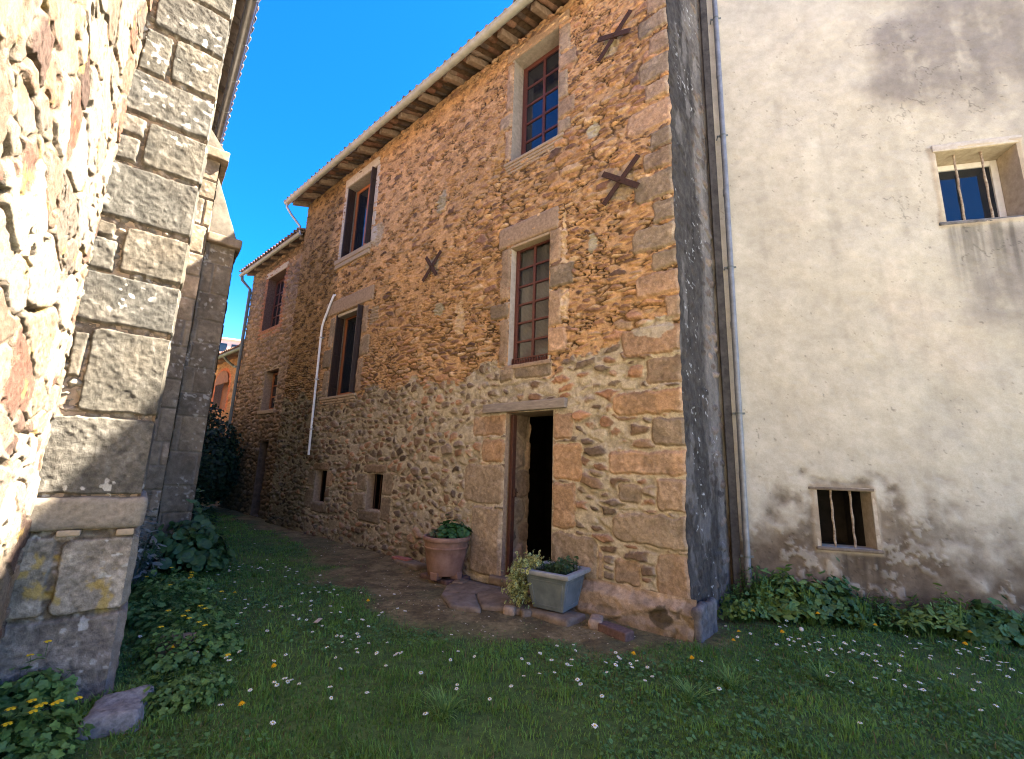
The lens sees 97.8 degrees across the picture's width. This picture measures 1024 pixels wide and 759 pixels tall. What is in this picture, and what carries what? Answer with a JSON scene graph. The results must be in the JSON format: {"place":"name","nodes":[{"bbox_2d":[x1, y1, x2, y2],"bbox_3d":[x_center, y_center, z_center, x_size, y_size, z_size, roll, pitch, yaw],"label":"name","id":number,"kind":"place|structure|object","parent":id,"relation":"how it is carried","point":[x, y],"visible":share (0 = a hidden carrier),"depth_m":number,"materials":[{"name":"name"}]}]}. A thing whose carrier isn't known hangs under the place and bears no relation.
{"place":"outdoors","nodes":[
{"label":"outdoors","id":0,"kind":"place"},
{"bbox_2d":[209,344,243,453],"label":"brick arch house","id":1,"kind":"structure","parent":0,"point":[225,373],"depth_m":18.75,"materials":[{"name":"brick"}]},
{"bbox_2d":[219,337,240,352],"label":"pink house","id":2,"kind":"structure","parent":0,"point":[226,343],"depth_m":42.49,"materials":[{"name":"paint"}]},
{"bbox_2d":[221,0,512,338],"label":"sky","id":3,"kind":"structure","parent":0,"point":[316,74],"materials":[{"name":"blue"}]},
{"bbox_2d":[0,497,1023,758],"bbox_3d":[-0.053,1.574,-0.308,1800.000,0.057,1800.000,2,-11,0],"label":"ground","id":4,"kind":"structure","parent":0,"point":[372,569],"depth_m":3.48,"materials":[{"name":"green plant"}]},
{"bbox_2d":[0,640,79,721],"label":"celandine","id":5,"kind":"object","parent":4,"relation":"on","point":[51,687],"visible":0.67,"depth_m":2.68,"materials":[{"name":"green plant"}]},
{"bbox_2d":[0,696,95,758],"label":"celandine","id":6,"kind":"object","parent":4,"relation":"on","point":[18,731],"visible":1,"depth_m":2.33,"materials":[{"name":"green plant"}]},
{"bbox_2d":[75,684,153,740],"bbox_3d":[-2.427,2.059,2.745,0.307,0.185,0.398,8,-12,-27],"label":"rock","id":7,"kind":"object","parent":4,"relation":"on","point":[117,711],"visible":0.67,"depth_m":2.65,"materials":[{"name":"grey stone"}]},
{"bbox_2d":[0,0,260,710],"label":"church","id":8,"kind":"structure","parent":4,"relation":"on","point":[120,246],"depth_m":3.11,"materials":[{"name":"stone"}]},
{"bbox_2d":[132,494,166,583],"bbox_3d":[-4.664,1.923,5.558,0.681,1.275,0.724,2,-11,0],"label":"plant","id":9,"kind":"object","parent":4,"relation":"on","point":[149,556],"visible":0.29,"depth_m":5.58,"materials":[{"name":"green plant"}]},
{"bbox_2d":[131,567,213,597],"bbox_3d":[-4.085,2.401,5.348,0.874,0.294,0.824,10,-13,-34],"label":"celandine","id":10,"kind":"object","parent":4,"relation":"on","point":[179,578],"visible":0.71,"depth_m":5.29,"materials":[{"name":"green plant"}]},
{"bbox_2d":[127,570,220,626],"bbox_3d":[-3.570,2.198,4.636,0.961,0.452,0.929,2,-11,0],"label":"celandine","id":11,"kind":"object","parent":4,"relation":"on","point":[149,597],"visible":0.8,"depth_m":4.56,"materials":[{"name":"green plant"}]},
{"bbox_2d":[155,632,196,659],"bbox_3d":[-2.753,2.188,3.666,0.265,0.189,0.184,4,-11,-10],"label":"stone","id":12,"kind":"object","parent":4,"relation":"on","point":[174,644],"visible":0.24,"depth_m":3.60,"materials":[{"name":"grey stone"}]},
{"bbox_2d":[129,591,239,644],"bbox_3d":[-3.018,2.185,4.181,0.862,0.340,0.812,2,-11,0],"label":"celandine","id":13,"kind":"object","parent":4,"relation":"on","point":[210,616],"visible":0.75,"depth_m":4.11,"materials":[{"name":"green plant"}]},
{"bbox_2d":[136,499,235,576],"bbox_3d":[-4.644,2.222,6.386,1.190,1.007,1.240,2,-11,0],"label":"hollyhock","id":14,"kind":"object","parent":4,"relation":"on","point":[198,548],"visible":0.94,"depth_m":6.15,"materials":[{"name":"green plant"}]},
{"bbox_2d":[139,654,237,716],"bbox_3d":[-2.221,2.055,3.054,0.611,0.214,0.610,2,-11,0],"label":"celandine","id":15,"kind":"object","parent":4,"relation":"on","point":[195,690],"visible":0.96,"depth_m":2.96,"materials":[{"name":"green plant"}]},
{"bbox_2d":[131,610,247,672],"bbox_3d":[-2.638,2.123,3.711,0.807,0.307,0.801,2,-11,0],"label":"celandine","id":16,"kind":"object","parent":4,"relation":"on","point":[203,640],"visible":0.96,"depth_m":3.56,"materials":[{"name":"green plant"}]},
{"bbox_2d":[192,486,221,525],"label":"shrub","id":17,"kind":"object","parent":4,"relation":"on","point":[197,504],"visible":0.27,"depth_m":9.73,"materials":[{"name":"green plant"}]},
{"bbox_2d":[193,423,245,512],"bbox_3d":[-9.170,2.594,13.137,2.140,2.654,1.850,2,-11,0],"label":"evergreen shrub","id":18,"kind":"object","parent":4,"relation":"on","point":[212,477],"visible":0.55,"depth_m":12.94,"materials":[{"name":"green plant"}]},
{"bbox_2d":[207,402,236,467],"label":"evergreen shrub","id":19,"kind":"object","parent":4,"relation":"on","point":[212,420],"visible":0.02,"depth_m":14.60,"materials":[{"name":"green plant"}]},
{"bbox_2d":[217,227,305,519],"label":"stone house","id":20,"kind":"structure","parent":4,"relation":"on","point":[263,356],"depth_m":13.89,"materials":[{"name":"stone"}]},
{"bbox_2d":[257,372,278,414],"bbox_3d":[-7.214,0.398,13.476,1.205,1.323,0.324,-8,-15,41],"label":"window","id":21,"kind":"structure","parent":20,"relation":"in","point":[274,383],"depth_m":13.76,"materials":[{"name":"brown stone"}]},
{"bbox_2d":[267,261,288,327],"bbox_3d":[-7.624,-2.645,14.557,1.707,2.035,0.325,-8,-15,41],"label":"window","id":22,"kind":"structure","parent":20,"relation":"in","point":[275,318],"depth_m":14.86,"materials":[{"name":"red paint"}]},
{"bbox_2d":[393,559,426,569],"bbox_3d":[-1.638,2.962,7.166,0.629,0.105,0.252,-8,-15,40],"label":"stone","id":23,"kind":"object","parent":4,"relation":"on","point":[414,564],"visible":0.81,"depth_m":7.03,"materials":[{"name":"stone"}]},
{"bbox_2d":[392,555,411,560],"bbox_3d":[-1.804,2.933,7.313,0.353,0.040,0.134,-5,-13,33],"label":"tile shard","id":24,"kind":"object","parent":23,"relation":"on","point":[401,558],"visible":0.98,"depth_m":7.28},
{"bbox_2d":[409,683,478,720],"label":"grass tuft","id":25,"kind":"object","parent":4,"relation":"on","point":[443,709],"visible":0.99,"depth_m":2.90,"materials":[{"name":"green plant"}]},
{"bbox_2d":[420,572,469,584],"bbox_3d":[-0.966,2.857,6.438,0.614,0.102,0.466,-8,-15,40],"label":"stone","id":26,"kind":"object","parent":4,"relation":"on","point":[443,580],"visible":0.34,"depth_m":6.26,"materials":[{"name":"stone"}]},
{"bbox_2d":[423,533,469,580],"bbox_3d":[-0.949,2.518,6.375,0.683,0.564,0.683,2,-11,0],"label":"flower pot","id":27,"kind":"object","parent":26,"relation":"on","point":[445,557],"visible":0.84,"depth_m":6.13,"materials":[{"name":"ceramic"}]},
{"bbox_2d":[427,525,447,537],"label":"seedling plant","id":28,"kind":"object","parent":27,"relation":"on","point":[436,532],"visible":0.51,"depth_m":6.41,"materials":[{"name":"green plant"}]},
{"bbox_2d":[438,514,473,538],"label":"geranium plant","id":29,"kind":"object","parent":27,"relation":"on","point":[454,530],"visible":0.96,"depth_m":6.31,"materials":[{"name":"green plant"}]},
{"bbox_2d":[452,578,469,583],"bbox_3d":[-0.703,2.797,6.120,0.186,0.089,0.254,-2,-12,21],"label":"stone","id":30,"kind":"object","parent":4,"relation":"on","point":[461,581],"visible":0.5,"depth_m":6.09,"materials":[{"name":"stone"}]},
{"bbox_2d":[441,580,499,612],"bbox_3d":[-0.569,2.712,5.613,0.714,0.096,1.226,-1,-11,12],"label":"flagstone","id":31,"kind":"object","parent":4,"relation":"on","point":[460,597],"visible":0.76,"depth_m":5.47,"materials":[{"name":"grey stone"}]},
{"bbox_2d":[270,528,713,661],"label":"leaf litter","id":32,"kind":"object","parent":4,"relation":"on","point":[452,608],"visible":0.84,"depth_m":5.11,"materials":[{"name":"brown plant"}]},
{"bbox_2d":[265,0,732,642],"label":"stone house","id":33,"kind":"structure","parent":4,"relation":"on","point":[503,344],"depth_m":6.80,"materials":[{"name":"brown stone"}]},
{"bbox_2d":[319,284,374,407],"bbox_3d":[-3.795,-0.678,10.276,2.143,2.631,0.378,-8,-15,41],"label":"window","id":34,"kind":"structure","parent":33,"relation":"in","point":[352,332],"depth_m":10.45,"materials":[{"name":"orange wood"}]},
{"bbox_2d":[334,157,380,270],"bbox_3d":[-3.623,-4.006,10.893,1.813,2.488,0.377,-8,-15,42],"label":"window","id":35,"kind":"structure","parent":33,"relation":"in","point":[366,197],"depth_m":11.14,"materials":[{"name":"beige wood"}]},
{"bbox_2d":[499,206,558,369],"bbox_3d":[0.268,-1.321,6.780,1.182,2.378,0.251,-8,-15,41],"label":"window","id":36,"kind":"structure","parent":33,"relation":"in","point":[534,305],"depth_m":6.82,"materials":[{"name":"red paint"}]},
{"bbox_2d":[504,8,569,174],"bbox_3d":[0.467,-4.633,7.403,1.320,2.446,0.337,-8,-15,41],"label":"window","id":37,"kind":"structure","parent":33,"relation":"in","point":[540,87],"depth_m":7.55,"materials":[{"name":"red paint"}]},
{"bbox_2d":[476,587,530,614],"bbox_3d":[-0.074,2.672,5.334,0.746,0.102,0.891,13,-15,-43],"label":"flagstone","id":38,"kind":"object","parent":4,"relation":"on","point":[493,599],"visible":0.35,"depth_m":5.30,"materials":[{"name":"grey stone"}]},
{"bbox_2d":[503,605,515,615],"bbox_3d":[-0.025,2.576,4.975,0.146,0.103,0.144,-1,-11,14],"label":"stone","id":39,"kind":"object","parent":4,"relation":"on","point":[510,610],"visible":0.9,"depth_m":4.92,"materials":[{"name":"beige stone"}]},
{"bbox_2d":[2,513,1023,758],"bbox_3d":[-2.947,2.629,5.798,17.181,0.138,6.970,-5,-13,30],"label":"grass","id":40,"kind":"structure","parent":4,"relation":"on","point":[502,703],"depth_m":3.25,"materials":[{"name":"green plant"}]},
{"bbox_2d":[25,541,1023,758],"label":"clover","id":41,"kind":"object","parent":4,"relation":"on","point":[643,738],"visible":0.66,"depth_m":3.33,"materials":[{"name":"green plant"}]},
{"bbox_2d":[520,609,531,617],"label":"stone","id":42,"kind":"object","parent":4,"relation":"on","point":[524,613],"visible":0.99,"depth_m":4.89,"materials":[{"name":"grey stone"}]},
{"bbox_2d":[509,599,585,626],"bbox_3d":[0.388,2.622,5.005,0.821,0.122,0.393,-7,-14,40],"label":"stone","id":43,"kind":"object","parent":4,"relation":"on","point":[568,618],"visible":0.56,"depth_m":4.80,"materials":[{"name":"grey stone"}]},
{"bbox_2d":[520,560,590,612],"bbox_3d":[0.501,2.372,5.108,0.600,0.407,0.600,-5,-13,33],"label":"planter","id":44,"kind":"object","parent":43,"relation":"on","point":[558,592],"visible":0.88,"depth_m":4.93,"materials":[{"name":"grey stone"}]},
{"bbox_2d":[501,549,549,608],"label":"trailing shrub","id":45,"kind":"object","parent":44,"relation":"in","point":[519,587],"visible":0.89,"depth_m":5.08,"materials":[{"name":"green plant"}]},
{"bbox_2d":[539,555,580,574],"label":"box plant","id":46,"kind":"object","parent":44,"relation":"on","point":[557,566],"visible":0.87,"depth_m":5.08,"materials":[{"name":"green plant"}]},
{"bbox_2d":[591,723,597,746],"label":"daisy","id":47,"kind":"object","parent":4,"relation":"on","point":[595,725],"visible":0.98,"depth_m":2.60,"materials":[{"name":"white plant"}]},
{"bbox_2d":[588,614,602,629],"bbox_3d":[0.887,2.548,4.682,0.159,0.115,0.243,-1,-12,17],"label":"stone","id":48,"kind":"object","parent":4,"relation":"on","point":[594,620],"visible":0.8,"depth_m":4.59,"materials":[{"name":"beige stone"}]},
{"bbox_2d":[598,621,633,641],"bbox_3d":[1.036,2.525,4.472,0.147,0.100,0.362,10,-13,-35],"label":"brick","id":49,"kind":"object","parent":4,"relation":"on","point":[618,632],"visible":0.98,"depth_m":4.41,"materials":[{"name":"brown brick"}]},
{"bbox_2d":[665,674,715,703],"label":"grass tuft","id":50,"kind":"object","parent":4,"relation":"on","point":[689,689],"visible":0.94,"depth_m":3.20,"materials":[{"name":"green plant"}]},
{"bbox_2d":[704,655,762,692],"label":"grass tuft","id":51,"kind":"object","parent":4,"relation":"on","point":[731,681],"visible":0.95,"depth_m":3.40,"materials":[{"name":"green plant"}]},
{"bbox_2d":[717,586,770,623],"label":"weed","id":52,"kind":"object","parent":4,"relation":"on","point":[742,608],"visible":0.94,"depth_m":4.89,"materials":[{"name":"green plant"}]},
{"bbox_2d":[724,558,783,617],"bbox_3d":[2.845,2.395,5.266,0.763,0.730,0.526,2,-11,0],"label":"weed","id":53,"kind":"object","parent":4,"relation":"on","point":[762,579],"visible":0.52,"depth_m":5.18,"materials":[{"name":"green plant"}]},
{"bbox_2d":[753,573,773,620],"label":"grass tuft","id":54,"kind":"object","parent":4,"relation":"on","point":[760,587],"visible":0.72,"depth_m":5.07,"materials":[{"name":"green plant"}]},
{"bbox_2d":[744,564,836,623],"bbox_3d":[3.163,2.437,5.128,1.014,0.616,0.656,2,-11,0],"label":"weed","id":55,"kind":"object","parent":4,"relation":"on","point":[785,610],"visible":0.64,"depth_m":5.02,"materials":[{"name":"green plant"}]},
{"bbox_2d":[796,584,819,625],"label":"grass tuft","id":56,"kind":"object","parent":4,"relation":"on","point":[811,621],"visible":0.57,"depth_m":4.93,"materials":[{"name":"green plant"}]},
{"bbox_2d":[800,655,860,685],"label":"grass tuft","id":57,"kind":"object","parent":4,"relation":"on","point":[823,678],"visible":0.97,"depth_m":3.55,"materials":[{"name":"green plant"}]},
{"bbox_2d":[789,556,875,625],"bbox_3d":[3.566,2.367,5.053,0.997,0.750,0.531,2,-11,0],"label":"weed","id":58,"kind":"object","parent":4,"relation":"on","point":[833,597],"visible":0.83,"depth_m":4.91,"materials":[{"name":"green plant"}]},
{"bbox_2d":[668,0,1023,638],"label":"rendered house","id":59,"kind":"structure","parent":4,"relation":"on","point":[865,166],"depth_m":5.71,"materials":[{"name":"paint"}]},
{"bbox_2d":[931,135,1023,225],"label":"window","id":60,"kind":"structure","parent":59,"relation":"in","point":[972,184],"depth_m":5.88,"materials":[{"name":"blue glass"}]},
{"bbox_2d":[849,595,877,630],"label":"grass tuft","id":61,"kind":"object","parent":4,"relation":"on","point":[860,607],"visible":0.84,"depth_m":4.82,"materials":[{"name":"green plant"}]},
{"bbox_2d":[835,587,913,631],"bbox_3d":[3.991,2.514,4.925,0.931,0.440,0.489,2,-11,0],"label":"weed","id":62,"kind":"object","parent":4,"relation":"on","point":[882,622],"visible":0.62,"depth_m":4.82,"materials":[{"name":"green plant"}]},
{"bbox_2d":[885,583,976,637],"bbox_3d":[4.500,2.461,4.794,0.968,0.528,0.552,2,-11,0],"label":"weed","id":63,"kind":"object","parent":4,"relation":"on","point":[947,612],"visible":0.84,"depth_m":4.69,"materials":[{"name":"green plant"}]},
{"bbox_2d":[940,599,971,640],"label":"grass tuft","id":64,"kind":"object","parent":4,"relation":"on","point":[960,621],"visible":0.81,"depth_m":4.61,"materials":[{"name":"green plant"}]},
{"bbox_2d":[941,593,1023,644],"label":"weed","id":65,"kind":"object","parent":4,"relation":"on","point":[996,624],"visible":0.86,"depth_m":4.53,"materials":[{"name":"green plant"}]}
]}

